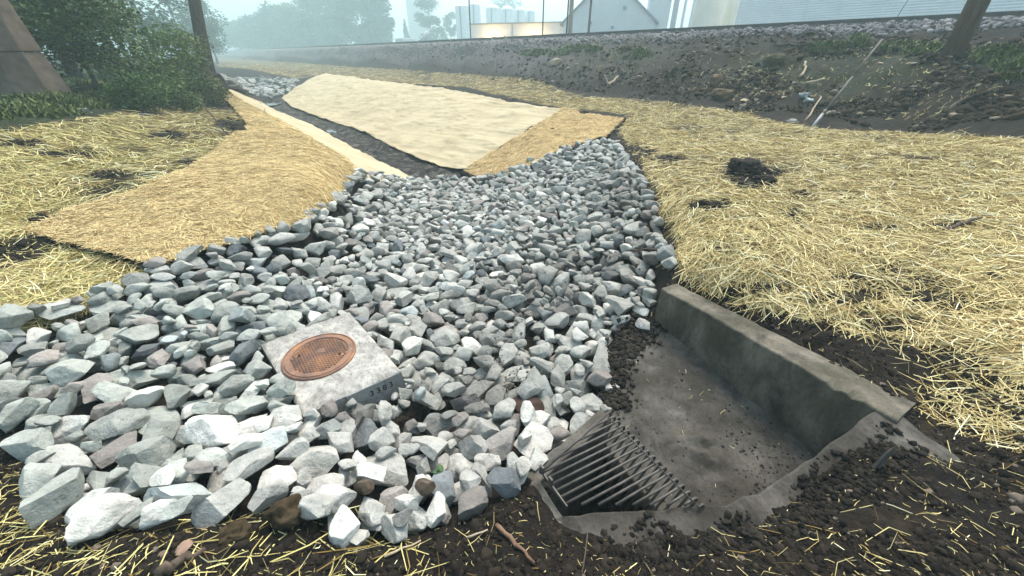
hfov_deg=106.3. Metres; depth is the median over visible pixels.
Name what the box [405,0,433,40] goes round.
elevator tower
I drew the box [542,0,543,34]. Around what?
pole
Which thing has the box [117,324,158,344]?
stone
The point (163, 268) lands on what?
stone
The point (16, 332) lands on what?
stone
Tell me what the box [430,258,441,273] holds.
stone
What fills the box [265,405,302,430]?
stone
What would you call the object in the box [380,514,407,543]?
stone
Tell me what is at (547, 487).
clod
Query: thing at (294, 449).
stone
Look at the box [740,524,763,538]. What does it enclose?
clod
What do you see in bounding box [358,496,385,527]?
stone
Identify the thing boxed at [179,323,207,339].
stone
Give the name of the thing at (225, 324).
stone
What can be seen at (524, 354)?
stone
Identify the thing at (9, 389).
stone
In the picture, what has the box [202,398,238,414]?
stone
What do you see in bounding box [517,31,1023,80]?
grass tufts
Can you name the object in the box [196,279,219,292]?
stone
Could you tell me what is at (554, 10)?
sky
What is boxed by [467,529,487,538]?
stick
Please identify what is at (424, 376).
stone
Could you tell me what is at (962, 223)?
stick
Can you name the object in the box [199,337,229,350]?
stone
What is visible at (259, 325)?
stone
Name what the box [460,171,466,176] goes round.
clod
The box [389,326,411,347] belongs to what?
stone
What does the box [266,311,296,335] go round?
stone
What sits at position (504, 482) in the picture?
stone
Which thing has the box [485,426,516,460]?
stone
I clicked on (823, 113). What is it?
guy guard
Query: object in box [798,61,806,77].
stick
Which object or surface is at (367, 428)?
stone
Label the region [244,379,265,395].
stone
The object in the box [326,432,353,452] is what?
stone
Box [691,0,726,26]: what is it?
storage tank
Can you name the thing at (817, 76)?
wood chips
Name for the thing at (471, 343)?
stone
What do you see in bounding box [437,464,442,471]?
leaf
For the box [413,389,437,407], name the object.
stone
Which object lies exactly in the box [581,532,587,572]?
stick
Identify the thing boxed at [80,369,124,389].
stone
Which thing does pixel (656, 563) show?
straw chaff
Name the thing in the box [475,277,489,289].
stone
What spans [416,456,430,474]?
stone
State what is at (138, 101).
bush
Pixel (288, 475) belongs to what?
stone
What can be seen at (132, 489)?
stone
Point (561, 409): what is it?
stone
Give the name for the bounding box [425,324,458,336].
stone
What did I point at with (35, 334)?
stone
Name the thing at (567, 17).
pole
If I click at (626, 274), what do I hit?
stone
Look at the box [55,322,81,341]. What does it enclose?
stone
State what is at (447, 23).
tree
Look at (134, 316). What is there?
stone
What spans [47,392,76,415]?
stone
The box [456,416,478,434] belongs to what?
stone
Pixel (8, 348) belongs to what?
stone
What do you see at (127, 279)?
stone
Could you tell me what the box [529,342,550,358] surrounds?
stone
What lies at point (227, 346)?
stone
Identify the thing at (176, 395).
stone
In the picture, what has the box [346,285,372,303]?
stone
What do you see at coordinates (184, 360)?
stone
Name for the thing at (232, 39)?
tree
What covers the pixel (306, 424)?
stone
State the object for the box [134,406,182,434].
stone
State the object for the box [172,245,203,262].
stone
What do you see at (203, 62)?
bush
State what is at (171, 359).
stone
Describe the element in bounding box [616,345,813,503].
floor silt
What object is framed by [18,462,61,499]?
stone
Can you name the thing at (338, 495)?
stone
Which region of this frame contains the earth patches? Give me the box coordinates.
[0,75,1005,332]
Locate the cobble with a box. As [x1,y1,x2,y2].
[512,395,544,413]
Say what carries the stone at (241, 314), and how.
on the riprap rubble
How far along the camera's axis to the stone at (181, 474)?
1.96 m
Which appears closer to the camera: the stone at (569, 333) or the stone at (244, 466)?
the stone at (244, 466)
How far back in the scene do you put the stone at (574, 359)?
3.50 m
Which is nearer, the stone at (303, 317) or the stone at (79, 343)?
the stone at (79, 343)
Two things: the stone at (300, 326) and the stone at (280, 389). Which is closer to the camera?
the stone at (280, 389)
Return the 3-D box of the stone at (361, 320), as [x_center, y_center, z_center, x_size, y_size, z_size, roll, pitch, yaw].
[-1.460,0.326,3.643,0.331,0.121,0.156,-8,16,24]
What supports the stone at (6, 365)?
on the ground
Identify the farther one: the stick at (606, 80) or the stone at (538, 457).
the stick at (606, 80)
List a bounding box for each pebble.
[353,479,373,494]
[414,478,435,495]
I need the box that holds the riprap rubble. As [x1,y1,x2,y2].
[0,73,677,496]
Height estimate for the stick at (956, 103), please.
0.296 m
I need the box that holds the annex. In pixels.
[647,0,679,28]
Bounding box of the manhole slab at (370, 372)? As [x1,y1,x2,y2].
[260,312,405,419]
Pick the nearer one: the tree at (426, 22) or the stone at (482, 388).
the stone at (482, 388)
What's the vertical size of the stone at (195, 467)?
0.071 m
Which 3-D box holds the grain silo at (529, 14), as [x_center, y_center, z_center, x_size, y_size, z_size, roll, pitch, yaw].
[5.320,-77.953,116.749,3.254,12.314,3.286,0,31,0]
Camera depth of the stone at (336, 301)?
3.91 m
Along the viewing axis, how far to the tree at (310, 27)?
127.42 m
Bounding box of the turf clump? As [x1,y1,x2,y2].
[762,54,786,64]
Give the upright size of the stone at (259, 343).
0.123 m
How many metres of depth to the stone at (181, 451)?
2.14 m
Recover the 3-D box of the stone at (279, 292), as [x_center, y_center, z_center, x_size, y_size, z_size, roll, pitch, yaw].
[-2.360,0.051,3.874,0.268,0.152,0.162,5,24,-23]
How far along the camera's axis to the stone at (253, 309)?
3.46 m
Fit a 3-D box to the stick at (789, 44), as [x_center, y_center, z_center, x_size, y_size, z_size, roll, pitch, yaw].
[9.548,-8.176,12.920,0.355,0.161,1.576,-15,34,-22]
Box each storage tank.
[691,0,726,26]
[721,0,739,25]
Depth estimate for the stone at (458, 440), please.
2.64 m
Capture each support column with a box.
[680,0,687,27]
[688,0,695,26]
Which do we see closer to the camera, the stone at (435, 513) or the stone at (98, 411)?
the stone at (435, 513)
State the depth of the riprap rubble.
4.48 m
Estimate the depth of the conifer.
142.70 m
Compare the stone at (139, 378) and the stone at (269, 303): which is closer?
the stone at (139, 378)
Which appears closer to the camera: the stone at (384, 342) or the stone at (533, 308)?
the stone at (384, 342)
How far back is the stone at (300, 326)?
3.37 m
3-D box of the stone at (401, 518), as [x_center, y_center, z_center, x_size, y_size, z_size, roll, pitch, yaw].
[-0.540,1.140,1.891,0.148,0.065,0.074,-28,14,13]
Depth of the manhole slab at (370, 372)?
2.84 m
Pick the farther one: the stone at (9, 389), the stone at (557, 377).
the stone at (557, 377)
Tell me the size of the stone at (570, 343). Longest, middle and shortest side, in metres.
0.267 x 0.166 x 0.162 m
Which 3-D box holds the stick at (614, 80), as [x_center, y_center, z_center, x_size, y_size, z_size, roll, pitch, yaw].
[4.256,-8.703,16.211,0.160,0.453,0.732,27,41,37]
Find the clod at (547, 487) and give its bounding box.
[541,480,552,494]
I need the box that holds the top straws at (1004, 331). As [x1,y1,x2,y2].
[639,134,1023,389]
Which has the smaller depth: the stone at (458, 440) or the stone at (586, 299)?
the stone at (458, 440)
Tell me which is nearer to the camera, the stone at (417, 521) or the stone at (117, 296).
the stone at (417, 521)
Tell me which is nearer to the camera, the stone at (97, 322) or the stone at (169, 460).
the stone at (169, 460)
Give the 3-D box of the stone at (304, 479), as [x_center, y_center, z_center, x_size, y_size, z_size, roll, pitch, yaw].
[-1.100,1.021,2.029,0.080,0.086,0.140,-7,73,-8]
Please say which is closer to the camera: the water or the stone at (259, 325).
the stone at (259, 325)
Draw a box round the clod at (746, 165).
[727,157,764,174]
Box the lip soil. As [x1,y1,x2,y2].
[597,421,929,566]
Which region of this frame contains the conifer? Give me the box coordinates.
[403,19,409,37]
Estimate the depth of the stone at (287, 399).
2.55 m
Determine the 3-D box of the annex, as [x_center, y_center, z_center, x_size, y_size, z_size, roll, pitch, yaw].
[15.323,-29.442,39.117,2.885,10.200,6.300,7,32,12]
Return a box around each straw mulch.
[0,98,457,575]
[218,61,1023,156]
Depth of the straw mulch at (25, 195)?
4.40 m
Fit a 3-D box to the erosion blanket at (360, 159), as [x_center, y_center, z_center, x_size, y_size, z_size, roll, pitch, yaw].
[-8.835,-6.601,14.402,2.827,1.534,19.941,-23,38,-33]
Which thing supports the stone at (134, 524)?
on the ground
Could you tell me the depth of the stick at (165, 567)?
1.54 m
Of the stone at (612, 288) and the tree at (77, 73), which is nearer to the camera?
the stone at (612, 288)
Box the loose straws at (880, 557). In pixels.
[0,440,1023,575]
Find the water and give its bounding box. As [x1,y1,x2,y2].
[262,100,280,105]
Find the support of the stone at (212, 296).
on the stone
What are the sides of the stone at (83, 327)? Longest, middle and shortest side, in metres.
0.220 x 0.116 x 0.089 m
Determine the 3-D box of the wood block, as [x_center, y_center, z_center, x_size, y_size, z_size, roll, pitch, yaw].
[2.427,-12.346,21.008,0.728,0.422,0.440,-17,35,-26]
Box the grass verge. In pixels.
[0,71,200,119]
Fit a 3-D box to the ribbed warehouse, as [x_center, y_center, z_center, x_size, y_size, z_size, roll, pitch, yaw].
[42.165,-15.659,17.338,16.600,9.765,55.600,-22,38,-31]
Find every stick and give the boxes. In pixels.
[153,547,206,575]
[201,102,229,135]
[384,539,420,557]
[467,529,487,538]
[495,523,534,564]
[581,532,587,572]
[604,74,610,87]
[607,76,618,86]
[626,248,656,251]
[775,43,821,46]
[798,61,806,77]
[805,78,825,83]
[805,97,821,120]
[939,216,982,230]
[947,95,968,110]
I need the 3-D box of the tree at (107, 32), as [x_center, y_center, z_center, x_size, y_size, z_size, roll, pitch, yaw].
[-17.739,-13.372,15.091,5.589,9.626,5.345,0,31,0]
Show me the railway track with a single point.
(897, 19)
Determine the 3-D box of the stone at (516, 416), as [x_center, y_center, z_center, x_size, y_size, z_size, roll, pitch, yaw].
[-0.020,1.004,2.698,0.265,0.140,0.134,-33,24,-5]
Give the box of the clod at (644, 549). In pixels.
[635,539,659,556]
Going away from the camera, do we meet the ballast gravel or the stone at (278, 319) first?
the stone at (278, 319)
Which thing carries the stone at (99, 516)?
on the ground
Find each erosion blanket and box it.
[22,82,355,263]
[229,89,407,182]
[282,73,559,169]
[463,107,623,175]
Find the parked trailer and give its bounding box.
[395,38,413,41]
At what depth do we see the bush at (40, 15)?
9.01 m
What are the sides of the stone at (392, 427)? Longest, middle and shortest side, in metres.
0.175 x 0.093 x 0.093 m
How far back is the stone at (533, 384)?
2.91 m
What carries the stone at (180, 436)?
on the stone at (179, 444)
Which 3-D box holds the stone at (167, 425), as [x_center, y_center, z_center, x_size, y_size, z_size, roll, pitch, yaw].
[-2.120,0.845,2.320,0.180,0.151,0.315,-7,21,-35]
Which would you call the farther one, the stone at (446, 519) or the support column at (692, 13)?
the support column at (692, 13)
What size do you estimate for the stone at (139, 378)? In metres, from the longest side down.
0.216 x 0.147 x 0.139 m
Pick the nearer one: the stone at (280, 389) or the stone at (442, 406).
the stone at (280, 389)
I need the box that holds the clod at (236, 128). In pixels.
[230,126,246,132]
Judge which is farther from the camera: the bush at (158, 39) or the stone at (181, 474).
the bush at (158, 39)
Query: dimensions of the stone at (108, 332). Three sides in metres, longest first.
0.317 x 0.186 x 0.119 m
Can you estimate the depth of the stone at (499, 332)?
3.78 m
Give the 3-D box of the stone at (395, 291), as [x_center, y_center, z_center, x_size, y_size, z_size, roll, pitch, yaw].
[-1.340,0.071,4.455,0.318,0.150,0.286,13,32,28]
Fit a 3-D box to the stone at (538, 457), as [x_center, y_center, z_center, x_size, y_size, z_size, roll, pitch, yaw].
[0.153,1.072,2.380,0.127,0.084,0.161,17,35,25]
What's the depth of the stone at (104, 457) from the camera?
2.17 m
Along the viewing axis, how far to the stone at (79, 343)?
2.78 m
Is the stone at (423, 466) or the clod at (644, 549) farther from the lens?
the stone at (423, 466)
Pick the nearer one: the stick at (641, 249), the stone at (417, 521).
the stone at (417, 521)
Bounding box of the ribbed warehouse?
[734,0,1023,24]
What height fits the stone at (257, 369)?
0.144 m
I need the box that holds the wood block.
[549,58,561,64]
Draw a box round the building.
[471,21,563,37]
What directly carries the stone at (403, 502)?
on the stone at (417, 521)
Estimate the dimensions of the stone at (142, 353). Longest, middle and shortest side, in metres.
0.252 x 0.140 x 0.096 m
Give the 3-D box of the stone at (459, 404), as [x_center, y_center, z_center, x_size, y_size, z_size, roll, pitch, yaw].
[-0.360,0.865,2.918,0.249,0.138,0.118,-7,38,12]
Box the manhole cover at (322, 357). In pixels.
[281,333,355,380]
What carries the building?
on the ground
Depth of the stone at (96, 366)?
2.80 m
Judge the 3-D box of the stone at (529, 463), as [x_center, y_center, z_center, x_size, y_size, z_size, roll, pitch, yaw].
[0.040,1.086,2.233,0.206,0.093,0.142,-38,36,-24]
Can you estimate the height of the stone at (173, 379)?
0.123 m
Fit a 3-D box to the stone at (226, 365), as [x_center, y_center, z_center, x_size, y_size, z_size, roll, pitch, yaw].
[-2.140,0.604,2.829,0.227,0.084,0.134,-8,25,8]
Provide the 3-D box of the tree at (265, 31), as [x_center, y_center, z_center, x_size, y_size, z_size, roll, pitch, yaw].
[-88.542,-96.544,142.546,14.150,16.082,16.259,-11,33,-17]
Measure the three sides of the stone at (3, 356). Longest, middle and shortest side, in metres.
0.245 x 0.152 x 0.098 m
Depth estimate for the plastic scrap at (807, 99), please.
9.77 m
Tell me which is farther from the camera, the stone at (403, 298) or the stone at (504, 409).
the stone at (403, 298)
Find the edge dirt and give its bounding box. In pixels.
[578,282,677,420]
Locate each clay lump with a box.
[217,518,251,546]
[260,493,301,529]
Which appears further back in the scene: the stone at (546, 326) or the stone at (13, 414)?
the stone at (546, 326)
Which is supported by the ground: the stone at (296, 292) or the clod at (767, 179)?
the clod at (767, 179)
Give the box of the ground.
[0,21,1023,575]
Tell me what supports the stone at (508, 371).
on the ground
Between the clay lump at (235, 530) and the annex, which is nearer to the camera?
the clay lump at (235, 530)
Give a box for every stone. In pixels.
[0,304,33,328]
[0,327,26,337]
[0,337,25,356]
[0,350,7,362]
[0,362,11,369]
[0,372,18,379]
[0,380,32,400]
[0,397,40,432]
[0,398,21,411]
[0,427,53,461]
[12,356,49,385]
[17,341,47,356]
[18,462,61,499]
[18,467,84,529]
[24,398,50,419]
[26,327,51,343]
[26,349,59,368]
[26,443,96,477]
[27,383,64,402]
[34,301,86,319]
[43,415,89,444]
[45,358,95,386]
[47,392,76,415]
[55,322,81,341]
[57,351,85,362]
[58,350,65,358]
[61,492,88,515]
[64,487,119,524]
[64,493,142,545]
[65,333,95,353]
[72,435,121,454]
[80,321,86,333]
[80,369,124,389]
[81,373,112,403]
[83,327,119,340]
[84,312,109,332]
[84,408,151,440]
[85,284,123,299]
[86,470,112,489]
[87,359,101,372]
[88,300,126,315]
[89,431,136,468]
[90,401,127,419]
[91,380,137,402]
[110,473,132,492]
[114,436,176,469]
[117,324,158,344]
[117,497,153,527]
[121,272,150,285]
[123,481,151,496]
[124,370,159,389]
[124,386,164,408]
[125,314,160,327]
[127,521,139,531]
[129,462,161,487]
[130,316,158,325]
[131,343,160,361]
[132,294,157,314]
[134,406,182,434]
[139,499,176,529]
[141,414,179,440]
[143,279,178,297]
[143,354,178,364]
[143,482,211,513]
[144,265,171,273]
[147,348,170,368]
[149,465,175,486]
[156,314,183,319]
[157,330,187,349]
[159,454,187,467]
[159,495,192,520]
[163,384,190,409]
[167,367,188,383]
[168,458,188,484]
[170,448,188,461]
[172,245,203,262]
[172,285,202,301]
[173,425,187,446]
[175,426,191,443]
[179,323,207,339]
[180,353,206,366]
[180,396,215,415]
[181,356,205,374]
[182,297,214,319]
[184,414,238,447]
[184,460,213,473]
[185,473,202,482]
[186,256,207,268]
[188,387,210,397]
[189,369,237,386]
[190,319,217,325]
[191,401,220,413]
[191,478,250,528]
[193,447,232,466]
[194,292,221,301]
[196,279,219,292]
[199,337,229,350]
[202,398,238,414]
[205,340,234,356]
[205,361,235,373]
[207,470,228,493]
[209,446,247,473]
[212,283,239,302]
[213,299,226,306]
[216,315,236,336]
[217,374,253,396]
[222,446,274,482]
[224,396,268,414]
[227,413,267,444]
[228,306,256,322]
[228,433,262,452]
[229,338,259,367]
[234,414,249,422]
[235,367,242,374]
[238,273,253,286]
[239,321,268,331]
[239,381,259,398]
[241,304,259,314]
[241,339,264,350]
[243,359,271,379]
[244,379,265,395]
[247,481,288,514]
[248,426,287,452]
[257,465,297,491]
[258,394,295,409]
[262,285,285,299]
[262,299,274,311]
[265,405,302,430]
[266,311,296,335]
[266,380,295,397]
[268,399,286,411]
[275,437,309,459]
[283,284,310,300]
[283,434,299,448]
[284,310,302,321]
[289,445,339,478]
[291,217,310,232]
[293,321,305,332]
[294,308,304,322]
[297,408,321,435]
[297,466,311,488]
[298,493,332,519]
[300,426,319,442]
[306,310,320,323]
[306,473,344,492]
[314,484,356,513]
[315,418,341,439]
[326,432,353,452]
[327,513,335,529]
[328,504,359,548]
[329,292,343,309]
[339,417,357,454]
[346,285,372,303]
[349,529,369,546]
[350,306,369,318]
[353,418,377,451]
[354,316,368,325]
[355,462,386,484]
[357,452,407,486]
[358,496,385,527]
[360,275,379,285]
[361,512,388,530]
[367,427,395,451]
[377,333,394,350]
[378,400,391,425]
[379,485,407,513]
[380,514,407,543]
[381,421,399,437]
[386,287,413,300]
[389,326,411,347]
[391,433,411,457]
[392,508,413,526]
[394,494,418,511]
[395,290,412,306]
[398,357,415,369]
[402,336,422,355]
[406,454,438,472]
[408,475,431,502]
[408,506,426,531]
[409,320,426,337]
[410,474,424,503]
[411,435,448,460]
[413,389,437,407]
[416,286,438,300]
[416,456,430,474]
[418,271,439,286]
[419,367,438,382]
[423,413,452,436]
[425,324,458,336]
[425,491,445,527]
[426,501,450,525]
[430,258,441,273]
[430,327,460,346]
[430,372,456,396]
[430,470,455,506]
[436,400,445,410]
[441,382,466,397]
[442,446,460,455]
[443,357,466,376]
[447,343,461,356]
[447,453,473,482]
[449,393,480,411]
[451,432,473,446]
[451,481,464,504]
[453,374,476,385]
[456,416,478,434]
[457,435,487,459]
[458,486,487,520]
[459,468,480,490]
[461,337,481,357]
[462,380,495,399]
[464,402,489,413]
[469,399,494,414]
[471,462,491,497]
[472,417,499,439]
[473,304,484,314]
[473,355,503,372]
[474,453,500,470]
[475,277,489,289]
[476,333,503,345]
[483,384,505,405]
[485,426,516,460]
[486,320,496,327]
[486,467,520,498]
[489,418,499,425]
[492,398,515,420]
[493,329,504,348]
[495,373,505,383]
[497,358,512,372]
[497,413,519,436]
[499,254,524,263]
[499,343,517,366]
[502,293,526,308]
[503,365,529,383]
[503,387,517,399]
[506,452,517,467]
[508,456,531,485]
[512,321,525,341]
[513,348,531,365]
[514,421,553,458]
[517,366,545,400]
[520,400,537,426]
[525,305,543,317]
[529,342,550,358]
[529,447,548,470]
[530,320,553,336]
[530,357,553,374]
[532,279,542,288]
[535,410,550,425]
[536,375,553,398]
[538,361,553,377]
[538,396,555,417]
[544,312,568,328]
[545,417,558,430]
[550,365,564,387]
[551,398,570,416]
[551,440,564,449]
[552,303,577,315]
[554,354,572,375]
[556,335,581,348]
[564,380,588,397]
[565,321,575,337]
[570,356,585,361]
[570,360,590,379]
[570,412,590,434]
[578,292,595,307]
[580,393,602,411]
[586,369,611,386]
[590,343,612,372]
[601,281,623,297]
[605,295,634,315]
[619,268,638,286]
[635,318,649,329]
[656,245,675,260]
[710,74,723,85]
[711,88,733,98]
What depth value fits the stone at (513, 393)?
2.98 m
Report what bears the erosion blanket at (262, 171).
on the ground
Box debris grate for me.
[539,409,704,510]
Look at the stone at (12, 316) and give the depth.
2.86 m
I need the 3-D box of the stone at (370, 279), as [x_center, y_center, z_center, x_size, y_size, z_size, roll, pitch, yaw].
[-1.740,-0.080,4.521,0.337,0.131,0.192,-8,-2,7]
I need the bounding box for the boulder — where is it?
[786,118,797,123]
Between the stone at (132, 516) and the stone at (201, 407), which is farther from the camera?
the stone at (201, 407)
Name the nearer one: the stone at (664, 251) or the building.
the stone at (664, 251)
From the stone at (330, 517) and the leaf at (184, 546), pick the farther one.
the stone at (330, 517)
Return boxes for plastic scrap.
[799,93,810,97]
[803,97,813,102]
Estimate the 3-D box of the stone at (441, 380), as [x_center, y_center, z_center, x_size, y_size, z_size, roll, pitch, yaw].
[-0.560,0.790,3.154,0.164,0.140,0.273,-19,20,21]
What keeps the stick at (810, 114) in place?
on the ground
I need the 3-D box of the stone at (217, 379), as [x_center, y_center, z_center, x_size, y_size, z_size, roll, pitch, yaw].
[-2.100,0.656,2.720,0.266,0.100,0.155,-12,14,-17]
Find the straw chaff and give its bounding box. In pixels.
[0,297,1023,575]
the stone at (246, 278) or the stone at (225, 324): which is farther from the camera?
the stone at (246, 278)
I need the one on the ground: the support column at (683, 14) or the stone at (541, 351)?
the support column at (683, 14)
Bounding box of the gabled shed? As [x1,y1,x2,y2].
[560,0,658,33]
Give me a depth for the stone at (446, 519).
2.06 m
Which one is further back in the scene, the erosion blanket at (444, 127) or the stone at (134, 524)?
the erosion blanket at (444, 127)
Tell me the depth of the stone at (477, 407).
2.82 m
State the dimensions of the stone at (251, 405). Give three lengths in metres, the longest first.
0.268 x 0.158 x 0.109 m
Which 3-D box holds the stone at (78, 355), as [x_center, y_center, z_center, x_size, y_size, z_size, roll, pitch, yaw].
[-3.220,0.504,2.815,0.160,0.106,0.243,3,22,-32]
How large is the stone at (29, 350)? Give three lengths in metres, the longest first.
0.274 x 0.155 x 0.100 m
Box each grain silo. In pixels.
[455,3,469,38]
[470,1,480,37]
[486,3,499,22]
[500,4,512,22]
[513,5,524,21]
[525,7,534,21]
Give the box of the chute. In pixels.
[420,31,428,40]
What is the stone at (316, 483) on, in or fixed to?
on the ground
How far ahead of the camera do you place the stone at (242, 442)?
2.10 m
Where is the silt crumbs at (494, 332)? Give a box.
[473,174,667,396]
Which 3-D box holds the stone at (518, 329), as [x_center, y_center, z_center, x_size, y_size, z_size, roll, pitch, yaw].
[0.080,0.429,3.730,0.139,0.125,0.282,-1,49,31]
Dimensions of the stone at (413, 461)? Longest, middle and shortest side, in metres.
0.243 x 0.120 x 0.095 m
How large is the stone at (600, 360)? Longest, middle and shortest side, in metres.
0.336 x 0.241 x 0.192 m
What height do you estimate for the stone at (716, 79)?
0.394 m
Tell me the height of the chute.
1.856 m
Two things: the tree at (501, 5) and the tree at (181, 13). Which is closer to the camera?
the tree at (181, 13)
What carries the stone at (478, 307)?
on the ground
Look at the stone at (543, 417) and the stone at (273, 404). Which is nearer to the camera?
the stone at (273, 404)
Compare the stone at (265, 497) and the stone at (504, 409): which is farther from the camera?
the stone at (504, 409)
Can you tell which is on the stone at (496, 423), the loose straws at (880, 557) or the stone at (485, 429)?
the stone at (485, 429)
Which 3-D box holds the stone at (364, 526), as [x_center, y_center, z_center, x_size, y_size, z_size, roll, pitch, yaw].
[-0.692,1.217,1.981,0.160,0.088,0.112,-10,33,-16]
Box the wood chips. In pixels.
[549,36,1023,119]
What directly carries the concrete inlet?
on the ground
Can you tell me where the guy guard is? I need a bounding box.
[811,39,882,126]
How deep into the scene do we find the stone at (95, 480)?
1.98 m
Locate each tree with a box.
[20,6,85,77]
[78,0,143,68]
[88,0,187,56]
[143,0,214,53]
[176,0,228,63]
[188,0,215,71]
[217,20,250,49]
[232,14,269,49]
[252,0,290,48]
[268,2,312,47]
[290,0,340,46]
[317,0,358,44]
[331,0,385,44]
[357,0,394,42]
[413,0,445,40]
[439,11,455,39]
[491,0,524,22]
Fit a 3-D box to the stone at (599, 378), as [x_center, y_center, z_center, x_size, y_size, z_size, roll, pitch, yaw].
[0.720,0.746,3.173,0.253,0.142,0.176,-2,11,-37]
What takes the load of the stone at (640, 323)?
on the edge dirt
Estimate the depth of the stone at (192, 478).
2.02 m
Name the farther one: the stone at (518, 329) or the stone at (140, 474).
the stone at (518, 329)
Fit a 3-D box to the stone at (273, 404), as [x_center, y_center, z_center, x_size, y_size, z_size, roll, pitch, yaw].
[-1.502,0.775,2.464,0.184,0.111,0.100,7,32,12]
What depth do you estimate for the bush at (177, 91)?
10.61 m
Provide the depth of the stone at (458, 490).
2.19 m
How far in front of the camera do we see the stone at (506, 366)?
3.42 m
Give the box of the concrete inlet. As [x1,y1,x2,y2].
[526,284,963,546]
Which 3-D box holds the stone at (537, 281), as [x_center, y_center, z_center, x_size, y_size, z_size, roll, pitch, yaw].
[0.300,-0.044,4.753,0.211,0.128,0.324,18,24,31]
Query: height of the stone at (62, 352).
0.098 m
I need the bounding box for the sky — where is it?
[10,0,692,53]
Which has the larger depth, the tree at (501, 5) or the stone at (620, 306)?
the tree at (501, 5)
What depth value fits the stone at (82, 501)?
1.81 m
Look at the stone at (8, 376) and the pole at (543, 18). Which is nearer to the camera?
the stone at (8, 376)
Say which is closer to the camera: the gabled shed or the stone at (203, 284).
the stone at (203, 284)
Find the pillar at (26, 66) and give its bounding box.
[0,0,71,99]
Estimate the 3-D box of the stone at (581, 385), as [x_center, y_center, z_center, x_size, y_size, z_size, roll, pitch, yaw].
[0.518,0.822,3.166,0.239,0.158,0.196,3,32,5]
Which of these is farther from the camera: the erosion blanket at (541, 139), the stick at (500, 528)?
the erosion blanket at (541, 139)
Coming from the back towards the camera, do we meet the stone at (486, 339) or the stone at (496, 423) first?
the stone at (486, 339)
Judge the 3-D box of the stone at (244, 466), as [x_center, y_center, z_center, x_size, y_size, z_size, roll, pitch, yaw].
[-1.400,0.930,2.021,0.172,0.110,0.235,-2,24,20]
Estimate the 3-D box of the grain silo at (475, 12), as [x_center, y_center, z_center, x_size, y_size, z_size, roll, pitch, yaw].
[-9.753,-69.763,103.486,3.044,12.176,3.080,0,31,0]
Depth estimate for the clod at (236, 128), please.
8.41 m
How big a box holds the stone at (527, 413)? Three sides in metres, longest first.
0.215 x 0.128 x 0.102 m
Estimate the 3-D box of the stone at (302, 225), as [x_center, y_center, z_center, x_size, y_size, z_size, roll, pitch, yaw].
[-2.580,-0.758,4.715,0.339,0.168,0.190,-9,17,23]
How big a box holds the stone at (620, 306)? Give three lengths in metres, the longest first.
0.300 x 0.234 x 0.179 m
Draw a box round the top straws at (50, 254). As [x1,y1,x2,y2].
[0,106,234,330]
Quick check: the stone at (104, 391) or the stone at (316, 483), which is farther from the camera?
the stone at (104, 391)
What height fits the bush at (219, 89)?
1.123 m
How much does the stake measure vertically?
0.200 m
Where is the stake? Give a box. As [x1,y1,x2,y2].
[871,445,896,468]
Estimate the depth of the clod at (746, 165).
5.84 m
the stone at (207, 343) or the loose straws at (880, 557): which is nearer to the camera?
the loose straws at (880, 557)
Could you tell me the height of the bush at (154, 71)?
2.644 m
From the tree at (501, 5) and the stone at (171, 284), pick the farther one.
the tree at (501, 5)
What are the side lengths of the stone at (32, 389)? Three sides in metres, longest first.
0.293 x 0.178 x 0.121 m
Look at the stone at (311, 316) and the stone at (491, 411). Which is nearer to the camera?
the stone at (491, 411)
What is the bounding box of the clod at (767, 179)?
[752,175,776,184]
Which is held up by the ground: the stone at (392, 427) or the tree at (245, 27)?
the tree at (245, 27)
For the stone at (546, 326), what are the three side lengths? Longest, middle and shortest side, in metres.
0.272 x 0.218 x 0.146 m
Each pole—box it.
[468,0,470,37]
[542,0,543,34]
[566,0,568,33]
[568,0,573,32]
[587,0,591,31]
[940,0,990,56]
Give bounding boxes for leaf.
[175,540,194,555]
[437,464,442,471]
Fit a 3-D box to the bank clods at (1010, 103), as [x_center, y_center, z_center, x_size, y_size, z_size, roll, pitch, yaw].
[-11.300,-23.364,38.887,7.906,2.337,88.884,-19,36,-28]
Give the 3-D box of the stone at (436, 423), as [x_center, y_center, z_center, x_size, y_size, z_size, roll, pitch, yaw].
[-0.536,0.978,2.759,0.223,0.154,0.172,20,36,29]
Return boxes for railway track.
[230,10,1023,50]
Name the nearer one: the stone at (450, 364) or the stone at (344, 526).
the stone at (344, 526)
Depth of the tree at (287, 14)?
135.49 m
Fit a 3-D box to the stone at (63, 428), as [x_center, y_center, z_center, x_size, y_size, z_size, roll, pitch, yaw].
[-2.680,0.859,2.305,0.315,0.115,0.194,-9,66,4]
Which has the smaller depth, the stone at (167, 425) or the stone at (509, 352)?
the stone at (167, 425)
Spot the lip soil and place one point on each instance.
(716, 545)
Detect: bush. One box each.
[9,0,112,81]
[9,0,152,88]
[39,0,191,95]
[95,69,173,111]
[122,17,214,102]
[141,77,206,112]
[148,27,213,77]
[193,74,232,103]
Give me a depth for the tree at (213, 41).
69.32 m
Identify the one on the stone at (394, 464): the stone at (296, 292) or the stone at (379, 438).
the stone at (379, 438)
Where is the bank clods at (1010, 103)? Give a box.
[301,29,1023,133]
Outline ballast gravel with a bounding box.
[329,15,1023,62]
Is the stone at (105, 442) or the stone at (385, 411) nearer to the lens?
the stone at (105, 442)
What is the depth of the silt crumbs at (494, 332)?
4.22 m
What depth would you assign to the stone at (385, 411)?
2.56 m
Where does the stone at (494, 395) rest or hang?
on the stone at (491, 411)

